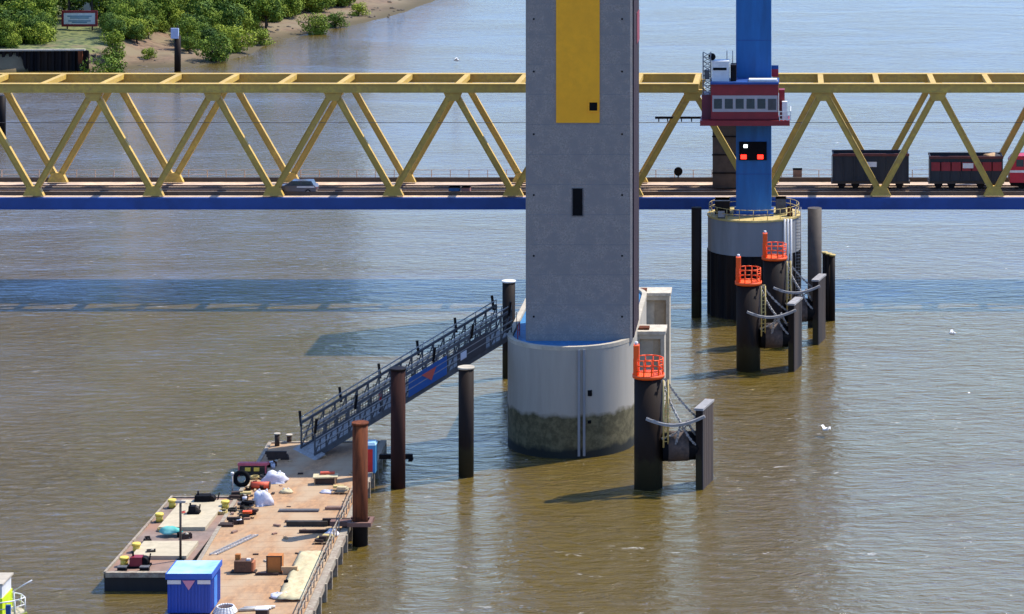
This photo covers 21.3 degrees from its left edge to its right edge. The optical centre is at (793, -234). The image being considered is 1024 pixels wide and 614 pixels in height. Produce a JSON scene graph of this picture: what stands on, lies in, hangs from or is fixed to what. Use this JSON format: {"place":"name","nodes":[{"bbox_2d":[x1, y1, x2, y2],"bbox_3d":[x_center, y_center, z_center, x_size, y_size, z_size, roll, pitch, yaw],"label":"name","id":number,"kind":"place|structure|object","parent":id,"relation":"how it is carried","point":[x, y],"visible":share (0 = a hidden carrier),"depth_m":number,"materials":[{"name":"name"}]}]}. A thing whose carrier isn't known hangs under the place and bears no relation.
{"place":"outdoors","nodes":[
{"label":"outdoors","id":0,"kind":"place"},
{"bbox_2d":[0,0,434,71],"bbox_3d":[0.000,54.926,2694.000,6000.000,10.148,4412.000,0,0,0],"label":"river bank","id":1,"kind":"structure","parent":0,"point":[89,40],"depth_m":531.15,"materials":[{"name":"sand"}]},
{"bbox_2d":[0,17,15,46],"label":"leafy bush","id":2,"kind":"object","parent":1,"relation":"on","point":[8,28],"visible":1,"depth_m":508.09,"materials":[{"name":"green plant"}]},
{"bbox_2d":[2,33,21,47],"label":"leafy bush","id":3,"kind":"object","parent":1,"relation":"on","point":[13,42],"visible":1,"depth_m":507.70,"materials":[{"name":"green plant"}]},
{"bbox_2d":[4,0,35,14],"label":"broadleaf tree","id":4,"kind":"object","parent":1,"relation":"on","point":[18,7],"visible":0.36,"depth_m":530.84,"materials":[{"name":"green plant"}]},
{"bbox_2d":[7,9,33,25],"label":"leafy bush","id":5,"kind":"object","parent":1,"relation":"on","point":[22,15],"visible":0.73,"depth_m":518.59,"materials":[{"name":"green plant"}]},
{"bbox_2d":[19,15,43,42],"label":"broadleaf tree","id":6,"kind":"object","parent":1,"relation":"on","point":[28,22],"visible":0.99,"depth_m":515.32,"materials":[{"name":"green plant"}]},
{"bbox_2d":[20,22,51,43],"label":"leafy bush","id":7,"kind":"object","parent":1,"relation":"on","point":[40,35],"visible":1,"depth_m":513.89,"materials":[{"name":"green plant"}]},
{"bbox_2d":[18,19,54,43],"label":"leafy bush","id":8,"kind":"object","parent":1,"relation":"on","point":[37,31],"visible":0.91,"depth_m":515.68,"materials":[{"name":"green plant"}]},
{"bbox_2d":[28,0,58,25],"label":"broadleaf tree","id":9,"kind":"object","parent":1,"relation":"on","point":[47,5],"visible":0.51,"depth_m":534.61,"materials":[{"name":"green plant"}]},
{"bbox_2d":[0,49,88,70],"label":"quay wall","id":10,"kind":"structure","parent":1,"relation":"on","point":[52,59],"depth_m":502.94,"materials":[{"name":"metal"}]},
{"bbox_2d":[62,0,86,10],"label":"broadleaf tree","id":11,"kind":"object","parent":1,"relation":"on","point":[76,6],"visible":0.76,"depth_m":556.20,"materials":[{"name":"green plant"}]},
{"bbox_2d":[61,11,97,30],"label":"billboard","id":12,"kind":"object","parent":1,"relation":"on","point":[79,18],"visible":0.92,"depth_m":539.58,"materials":[{"name":"white paint"}]},
{"bbox_2d":[70,0,106,17],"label":"broadleaf tree","id":13,"kind":"object","parent":1,"relation":"on","point":[93,5],"visible":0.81,"depth_m":552.00,"materials":[{"name":"green plant"}]},
{"bbox_2d":[80,55,127,72],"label":"willow bush","id":14,"kind":"object","parent":1,"relation":"on","point":[112,68],"visible":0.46,"depth_m":495.16,"materials":[{"name":"green plant"}]},
{"bbox_2d":[97,12,118,35],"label":"broadleaf tree","id":15,"kind":"object","parent":1,"relation":"on","point":[108,17],"visible":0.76,"depth_m":523.39,"materials":[{"name":"green plant"}]},
{"bbox_2d":[99,28,125,59],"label":"leafy bush","id":16,"kind":"object","parent":1,"relation":"on","point":[115,50],"visible":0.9,"depth_m":508.86,"materials":[{"name":"green plant"}]},
{"bbox_2d":[102,19,128,37],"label":"broadleaf tree","id":17,"kind":"object","parent":1,"relation":"on","point":[111,25],"visible":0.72,"depth_m":518.31,"materials":[{"name":"green plant"}]},
{"bbox_2d":[110,1,135,18],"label":"broadleaf tree","id":18,"kind":"object","parent":1,"relation":"on","point":[123,9],"visible":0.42,"depth_m":533.61,"materials":[{"name":"green plant"}]},
{"bbox_2d":[126,24,144,43],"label":"leafy bush","id":19,"kind":"object","parent":1,"relation":"on","point":[137,29],"visible":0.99,"depth_m":525.68,"materials":[{"name":"green plant"}]},
{"bbox_2d":[128,0,152,20],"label":"broadleaf tree","id":20,"kind":"object","parent":1,"relation":"on","point":[140,7],"visible":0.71,"depth_m":540.31,"materials":[{"name":"green plant"}]},
{"bbox_2d":[137,17,156,39],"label":"leafy bush","id":21,"kind":"object","parent":1,"relation":"on","point":[148,31],"visible":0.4,"depth_m":532.57,"materials":[{"name":"green plant"}]},
{"bbox_2d":[139,14,158,38],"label":"leafy bush","id":22,"kind":"object","parent":1,"relation":"on","point":[150,17],"visible":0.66,"depth_m":538.08,"materials":[{"name":"green plant"}]},
{"bbox_2d":[141,47,157,58],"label":"willow bush","id":23,"kind":"object","parent":1,"relation":"on","point":[149,51],"visible":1,"depth_m":516.52,"materials":[{"name":"green plant"}]},
{"bbox_2d":[146,2,166,21],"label":"leafy bush","id":24,"kind":"object","parent":1,"relation":"on","point":[156,8],"visible":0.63,"depth_m":550.33,"materials":[{"name":"green plant"}]},
{"bbox_2d":[152,0,179,22],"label":"leafy bush","id":25,"kind":"object","parent":1,"relation":"on","point":[172,8],"visible":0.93,"depth_m":554.27,"materials":[{"name":"green plant"}]},
{"bbox_2d":[173,17,200,50],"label":"leafy bush","id":26,"kind":"object","parent":1,"relation":"on","point":[188,27],"visible":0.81,"depth_m":529.23,"materials":[{"name":"green plant"}]},
{"bbox_2d":[181,36,196,52],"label":"leafy bush","id":27,"kind":"object","parent":1,"relation":"on","point":[186,42],"visible":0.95,"depth_m":524.79,"materials":[{"name":"green plant"}]},
{"bbox_2d":[188,0,215,21],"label":"leafy bush","id":28,"kind":"object","parent":1,"relation":"on","point":[198,9],"visible":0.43,"depth_m":552.67,"materials":[{"name":"green plant"}]},
{"bbox_2d":[201,28,218,44],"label":"leafy bush","id":29,"kind":"object","parent":1,"relation":"on","point":[209,32],"visible":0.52,"depth_m":533.15,"materials":[{"name":"green plant"}]},
{"bbox_2d":[193,32,233,61],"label":"willow bush","id":30,"kind":"object","parent":1,"relation":"on","point":[221,53],"visible":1,"depth_m":517.29,"materials":[{"name":"green plant"}]},
{"bbox_2d":[204,8,223,25],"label":"leafy bush","id":31,"kind":"object","parent":1,"relation":"on","point":[215,17],"visible":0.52,"depth_m":552.50,"materials":[{"name":"green plant"}]},
{"bbox_2d":[218,0,243,30],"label":"leafy bush","id":32,"kind":"object","parent":1,"relation":"on","point":[233,13],"visible":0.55,"depth_m":554.66,"materials":[{"name":"green plant"}]},
{"bbox_2d":[218,5,253,31],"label":"leafy bush","id":33,"kind":"object","parent":1,"relation":"on","point":[244,20],"visible":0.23,"depth_m":563.29,"materials":[{"name":"green plant"}]},
{"bbox_2d":[223,25,258,52],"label":"willow bush","id":34,"kind":"object","parent":1,"relation":"on","point":[238,45],"visible":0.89,"depth_m":531.81,"materials":[{"name":"green plant"}]},
{"bbox_2d":[91,0,404,67],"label":"shore stones","id":35,"kind":"object","parent":1,"relation":"on","point":[302,22],"visible":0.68,"depth_m":575.88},
{"bbox_2d":[249,27,275,45],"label":"willow bush","id":36,"kind":"object","parent":1,"relation":"on","point":[261,36],"visible":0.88,"depth_m":548.43,"materials":[{"name":"green plant"}]},
{"bbox_2d":[250,0,285,29],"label":"broadleaf tree","id":37,"kind":"object","parent":1,"relation":"on","point":[268,8],"visible":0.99,"depth_m":569.49,"materials":[{"name":"green plant"}]},
{"bbox_2d":[284,0,305,16],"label":"leafy bush","id":38,"kind":"object","parent":1,"relation":"on","point":[294,7],"visible":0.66,"depth_m":597.11,"materials":[{"name":"green plant"}]},
{"bbox_2d":[297,12,330,34],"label":"willow bush","id":39,"kind":"object","parent":1,"relation":"on","point":[317,27],"visible":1,"depth_m":571.01,"materials":[{"name":"green plant"}]},
{"bbox_2d":[310,0,337,11],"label":"leafy bush","id":40,"kind":"object","parent":1,"relation":"on","point":[321,8],"visible":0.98,"depth_m":609.63,"materials":[{"name":"green plant"}]},
{"bbox_2d":[325,11,349,27],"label":"willow bush","id":41,"kind":"object","parent":1,"relation":"on","point":[333,19],"visible":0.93,"depth_m":585.46,"materials":[{"name":"green plant"}]},
{"bbox_2d":[349,1,370,15],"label":"willow bush","id":42,"kind":"object","parent":1,"relation":"on","point":[357,8],"visible":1,"depth_m":607.60,"materials":[{"name":"green plant"}]},
{"bbox_2d":[313,533,334,544],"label":"pallet","id":43,"kind":"object","parent":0,"point":[323,538],"visible":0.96,"depth_m":192.94,"materials":[{"name":"yellow paint"}]},
{"bbox_2d":[0,73,735,209],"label":"truss bridge span","id":44,"kind":"object","parent":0,"point":[170,189],"visible":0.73,"depth_m":289.81,"materials":[{"name":"yellow paint"}]},
{"bbox_2d":[281,179,318,191],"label":"estate car","id":45,"kind":"object","parent":44,"relation":"on","point":[307,185],"visible":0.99,"depth_m":290.81,"materials":[{"name":"paint"}]},
{"bbox_2d":[655,116,700,121],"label":"wire bracket","id":46,"kind":"object","parent":44,"relation":"attached to","point":[681,117],"visible":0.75,"depth_m":294.20,"materials":[{"name":"metal"}]},
{"bbox_2d":[712,126,735,187],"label":"stair tower","id":47,"kind":"structure","parent":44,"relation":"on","point":[724,173],"depth_m":294.25,"materials":[{"name":"metal"}]},
{"bbox_2d":[0,0,1023,613],"bbox_3d":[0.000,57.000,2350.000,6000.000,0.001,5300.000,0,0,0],"label":"river","id":48,"kind":"structure","parent":0,"point":[152,362],"depth_m":259.56,"materials":[{"name":"liquid"}]},
{"bbox_2d":[0,95,5,135],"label":"mooring pile","id":49,"kind":"object","parent":48,"relation":"in","point":[3,111],"visible":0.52,"depth_m":414.43,"materials":[{"name":"metal"}]},
{"bbox_2d":[0,572,31,613],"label":"work boat","id":50,"kind":"object","parent":48,"relation":"on","point":[6,601],"visible":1,"depth_m":178.60,"materials":[{"name":"metal"}]},
{"bbox_2d":[104,496,238,590],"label":"pontoon","id":51,"kind":"object","parent":48,"relation":"on","point":[202,526],"visible":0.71,"depth_m":191.75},
{"bbox_2d":[127,551,151,568],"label":"pump unit","id":52,"kind":"object","parent":51,"relation":"on","point":[136,561],"visible":1,"depth_m":186.97,"materials":[{"name":"red metal"}]},
{"bbox_2d":[159,526,182,534],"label":"folded tarpaulin","id":53,"kind":"object","parent":51,"relation":"on","point":[167,530],"visible":0.88,"depth_m":194.48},
{"bbox_2d":[175,501,185,559],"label":"lamp pole","id":54,"kind":"object","parent":51,"relation":"on","point":[180,530],"visible":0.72,"depth_m":188.78,"materials":[{"name":"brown metal"}]},
{"bbox_2d":[187,503,200,513],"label":"deck engine","id":55,"kind":"object","parent":51,"relation":"on","point":[193,509],"visible":1,"depth_m":199.56,"materials":[{"name":"black metal"}]},
{"bbox_2d":[194,491,219,501],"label":"hose winch","id":56,"kind":"object","parent":51,"relation":"on","point":[204,497],"visible":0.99,"depth_m":202.93,"materials":[{"name":"black metal"}]},
{"bbox_2d":[171,25,180,71],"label":"beacon post","id":57,"kind":"object","parent":48,"relation":"in","point":[175,36],"visible":0.83,"depth_m":501.34,"materials":[{"name":"metal"}]},
{"bbox_2d":[164,440,386,613],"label":"work barge","id":58,"kind":"object","parent":48,"relation":"on","point":[239,590],"visible":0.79,"depth_m":194.97,"materials":[{"name":"brown wood"}]},
{"bbox_2d":[165,560,221,612],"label":"site hut","id":59,"kind":"object","parent":58,"relation":"on","point":[193,586],"visible":1,"depth_m":176.81,"materials":[{"name":"blue metal"}]},
{"bbox_2d":[213,603,237,613],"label":"rope coil","id":60,"kind":"object","parent":58,"relation":"on","point":[226,608],"visible":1,"depth_m":176.92,"materials":[{"name":"fabric"}]},
{"bbox_2d":[209,534,258,554],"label":"aluminium ladder","id":61,"kind":"object","parent":58,"relation":"on","point":[235,543],"visible":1,"depth_m":192.35,"materials":[{"name":"metal"}]},
{"bbox_2d":[229,490,251,499],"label":"pallet","id":62,"kind":"object","parent":58,"relation":"on","point":[235,495],"visible":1,"depth_m":204.65,"materials":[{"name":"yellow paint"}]},
{"bbox_2d":[233,470,249,486],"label":"truck tyre","id":63,"kind":"object","parent":58,"relation":"on","point":[237,474],"visible":1,"depth_m":207.91,"materials":[{"name":"black rubber"}]},
{"bbox_2d":[230,553,256,572],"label":"brick stack","id":64,"kind":"object","parent":58,"relation":"on","point":[244,565],"visible":1,"depth_m":185.76,"materials":[{"name":"brown brick"}]},
{"bbox_2d":[236,500,255,508],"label":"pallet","id":65,"kind":"object","parent":58,"relation":"on","point":[246,503],"visible":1,"depth_m":202.12,"materials":[{"name":"grey wood"}]},
{"bbox_2d":[238,462,269,475],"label":"rescue rack","id":66,"kind":"object","parent":58,"relation":"on","point":[255,468],"visible":0.92,"depth_m":211.29,"materials":[{"name":"brown metal"}]},
{"bbox_2d":[250,481,270,488],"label":"orange float","id":67,"kind":"object","parent":58,"relation":"on","point":[256,485],"visible":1,"depth_m":207.35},
{"bbox_2d":[253,489,273,506],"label":"bulk bag","id":68,"kind":"object","parent":58,"relation":"on","point":[262,498],"visible":1,"depth_m":202.80,"materials":[{"name":"fabric"}]},
{"bbox_2d":[260,470,288,483],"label":"bulk bag","id":69,"kind":"object","parent":58,"relation":"on","point":[275,477],"visible":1,"depth_m":209.22,"materials":[{"name":"fabric"}]},
{"bbox_2d":[266,553,283,573],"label":"plywood crate","id":70,"kind":"object","parent":58,"relation":"on","point":[274,562],"visible":1,"depth_m":185.75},
{"bbox_2d":[265,451,288,459],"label":"timber stack","id":71,"kind":"object","parent":58,"relation":"on","point":[276,455],"visible":1,"depth_m":216.22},
{"bbox_2d":[278,509,318,511],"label":"steel plate","id":72,"kind":"object","parent":58,"relation":"on","point":[298,510],"visible":1,"depth_m":201.09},
{"bbox_2d":[276,550,322,599],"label":"plastic sheet","id":73,"kind":"object","parent":58,"relation":"on","point":[295,586],"visible":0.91,"depth_m":184.43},
{"bbox_2d":[286,520,327,525],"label":"steel beam","id":74,"kind":"structure","parent":58,"relation":"on","point":[306,523],"depth_m":197.26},
{"bbox_2d":[313,471,337,484],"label":"covered trestle","id":75,"kind":"object","parent":58,"relation":"on","point":[326,477],"visible":1,"depth_m":208.78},
{"bbox_2d":[331,485,349,493],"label":"pallet","id":76,"kind":"object","parent":58,"relation":"on","point":[340,489],"visible":1,"depth_m":206.24,"materials":[{"name":"wood"}]},
{"bbox_2d":[330,516,373,526],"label":"pile clamp","id":77,"kind":"object","parent":58,"relation":"attached to","point":[349,522],"visible":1,"depth_m":196.43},
{"bbox_2d":[368,440,377,472],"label":"portable toilet","id":78,"kind":"object","parent":58,"relation":"on","point":[372,455],"visible":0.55,"depth_m":212.12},
{"bbox_2d":[293,295,516,459],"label":"gangway","id":79,"kind":"object","parent":58,"relation":"on","point":[433,374],"visible":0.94,"depth_m":222.53,"materials":[{"name":"metal"}]},
{"bbox_2d":[352,420,368,546],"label":"steel pile","id":80,"kind":"object","parent":48,"relation":"in","point":[359,475],"visible":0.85,"depth_m":196.28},
{"bbox_2d":[390,366,405,489],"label":"steel pile","id":81,"kind":"object","parent":48,"relation":"in","point":[397,427],"visible":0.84,"depth_m":211.88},
{"bbox_2d":[458,365,474,477],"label":"steel pile","id":82,"kind":"object","parent":48,"relation":"in","point":[465,421],"visible":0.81,"depth_m":215.33,"materials":[{"name":"metal"}]},
{"bbox_2d":[502,279,515,378],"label":"steel pile","id":83,"kind":"object","parent":48,"relation":"in","point":[508,290],"visible":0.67,"depth_m":250.22,"materials":[{"name":"black metal"}]},
{"bbox_2d":[507,288,646,458],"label":"bridge pier","id":84,"kind":"structure","parent":48,"relation":"in","point":[570,399],"depth_m":222.01,"materials":[{"name":"concrete"}]},
{"bbox_2d":[526,0,639,341],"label":"grey pylon","id":85,"kind":"object","parent":84,"relation":"on","point":[582,170],"visible":1,"depth_m":224.60,"materials":[{"name":"concrete"}]},
{"bbox_2d":[572,188,582,215],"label":"window","id":86,"kind":"structure","parent":85,"relation":"in","point":[577,193],"depth_m":224.59,"materials":[{"name":"black glass"}]},
{"bbox_2d":[637,325,666,406],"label":"guide block","id":87,"kind":"structure","parent":84,"relation":"attached to","point":[651,339],"depth_m":229.82,"materials":[{"name":"concrete"}]},
{"bbox_2d":[639,287,671,388],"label":"guide block","id":88,"kind":"structure","parent":84,"relation":"attached to","point":[658,305],"depth_m":246.30,"materials":[{"name":"concrete"}]},
{"bbox_2d":[632,341,713,490],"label":"mooring dolphin","id":89,"kind":"object","parent":48,"relation":"in","point":[655,445],"visible":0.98,"depth_m":211.71,"materials":[{"name":"metal"}]},
{"bbox_2d":[691,206,701,317],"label":"steel pile","id":90,"kind":"object","parent":48,"relation":"in","point":[696,261],"visible":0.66,"depth_m":277.77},
{"bbox_2d":[707,196,800,320],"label":"bridge pier","id":91,"kind":"structure","parent":48,"relation":"in","point":[731,236],"depth_m":277.13,"materials":[{"name":"concrete"}]},
{"bbox_2d":[715,197,729,214],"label":"winch housing","id":92,"kind":"object","parent":91,"relation":"on","point":[722,202],"visible":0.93,"depth_m":279.50,"materials":[{"name":"metal"}]},
{"bbox_2d":[734,0,773,215],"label":"blue pylon","id":93,"kind":"object","parent":91,"relation":"on","point":[753,143],"visible":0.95,"depth_m":279.30,"materials":[{"name":"metal"}]},
{"bbox_2d":[700,78,790,125],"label":"control cabin","id":94,"kind":"object","parent":93,"relation":"attached to","point":[741,102],"visible":0.99,"depth_m":275.18,"materials":[{"name":"metal"}]},
{"bbox_2d":[702,52,715,94],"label":"radar mast","id":95,"kind":"object","parent":94,"relation":"on","point":[706,75],"visible":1,"depth_m":276.08,"materials":[{"name":"metal"}]},
{"bbox_2d":[712,59,729,80],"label":"machinery box","id":96,"kind":"object","parent":94,"relation":"on","point":[720,69],"visible":1,"depth_m":275.80,"materials":[{"name":"white paint"}]},
{"bbox_2d":[730,63,736,80],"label":"machinery box","id":97,"kind":"object","parent":94,"relation":"on","point":[733,71],"visible":1,"depth_m":275.80,"materials":[{"name":"metal"}]},
{"bbox_2d":[748,78,777,81],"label":"roof skylight","id":98,"kind":"object","parent":94,"relation":"on","point":[762,80],"visible":1,"depth_m":275.50,"materials":[{"name":"white paint"}]},
{"bbox_2d":[775,196,785,213],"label":"equipment cabinet","id":99,"kind":"object","parent":91,"relation":"on","point":[780,202],"visible":0.95,"depth_m":280.20,"materials":[{"name":"grey metal"}]},
{"bbox_2d":[772,73,1023,209],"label":"truss bridge span","id":100,"kind":"object","parent":91,"relation":"on","point":[916,193],"visible":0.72,"depth_m":289.44,"materials":[{"name":"yellow paint"}]},
{"bbox_2d":[831,150,909,187],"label":"goods wagon","id":101,"kind":"object","parent":100,"relation":"on","point":[846,167],"visible":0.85,"depth_m":293.11,"materials":[{"name":"brown metal"}]},
{"bbox_2d":[927,152,1003,187],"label":"goods wagon","id":102,"kind":"object","parent":100,"relation":"on","point":[951,169],"visible":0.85,"depth_m":293.11,"materials":[{"name":"brown metal"}]},
{"bbox_2d":[1008,152,1023,187],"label":"rail engine","id":103,"kind":"object","parent":100,"relation":"on","point":[1016,175],"visible":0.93,"depth_m":293.11,"materials":[{"name":"red paint"}]},
{"bbox_2d":[735,254,802,371],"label":"mooring dolphin","id":104,"kind":"object","parent":48,"relation":"in","point":[753,335],"visible":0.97,"depth_m":253.02,"materials":[{"name":"metal"}]},
{"bbox_2d":[762,231,825,344],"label":"mooring dolphin","id":105,"kind":"object","parent":48,"relation":"in","point":[776,269],"visible":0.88,"depth_m":264.75,"materials":[{"name":"metal"}]},
{"bbox_2d":[808,207,821,327],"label":"steel pile","id":106,"kind":"object","parent":48,"relation":"in","point":[814,241],"visible":0.5,"depth_m":273.02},
{"bbox_2d":[822,251,827,319],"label":"steel pile","id":107,"kind":"object","parent":48,"relation":"in","point":[824,262],"visible":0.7,"depth_m":276.74,"materials":[{"name":"black metal"}]},
{"bbox_2d":[826,253,831,319],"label":"steel pile","id":108,"kind":"object","parent":48,"relation":"in","point":[827,286],"visible":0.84,"depth_m":276.43,"materials":[{"name":"black metal"}]},
{"bbox_2d":[829,254,835,320],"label":"steel pile","id":109,"kind":"object","parent":48,"relation":"in","point":[832,287],"visible":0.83,"depth_m":276.13,"materials":[{"name":"black metal"}]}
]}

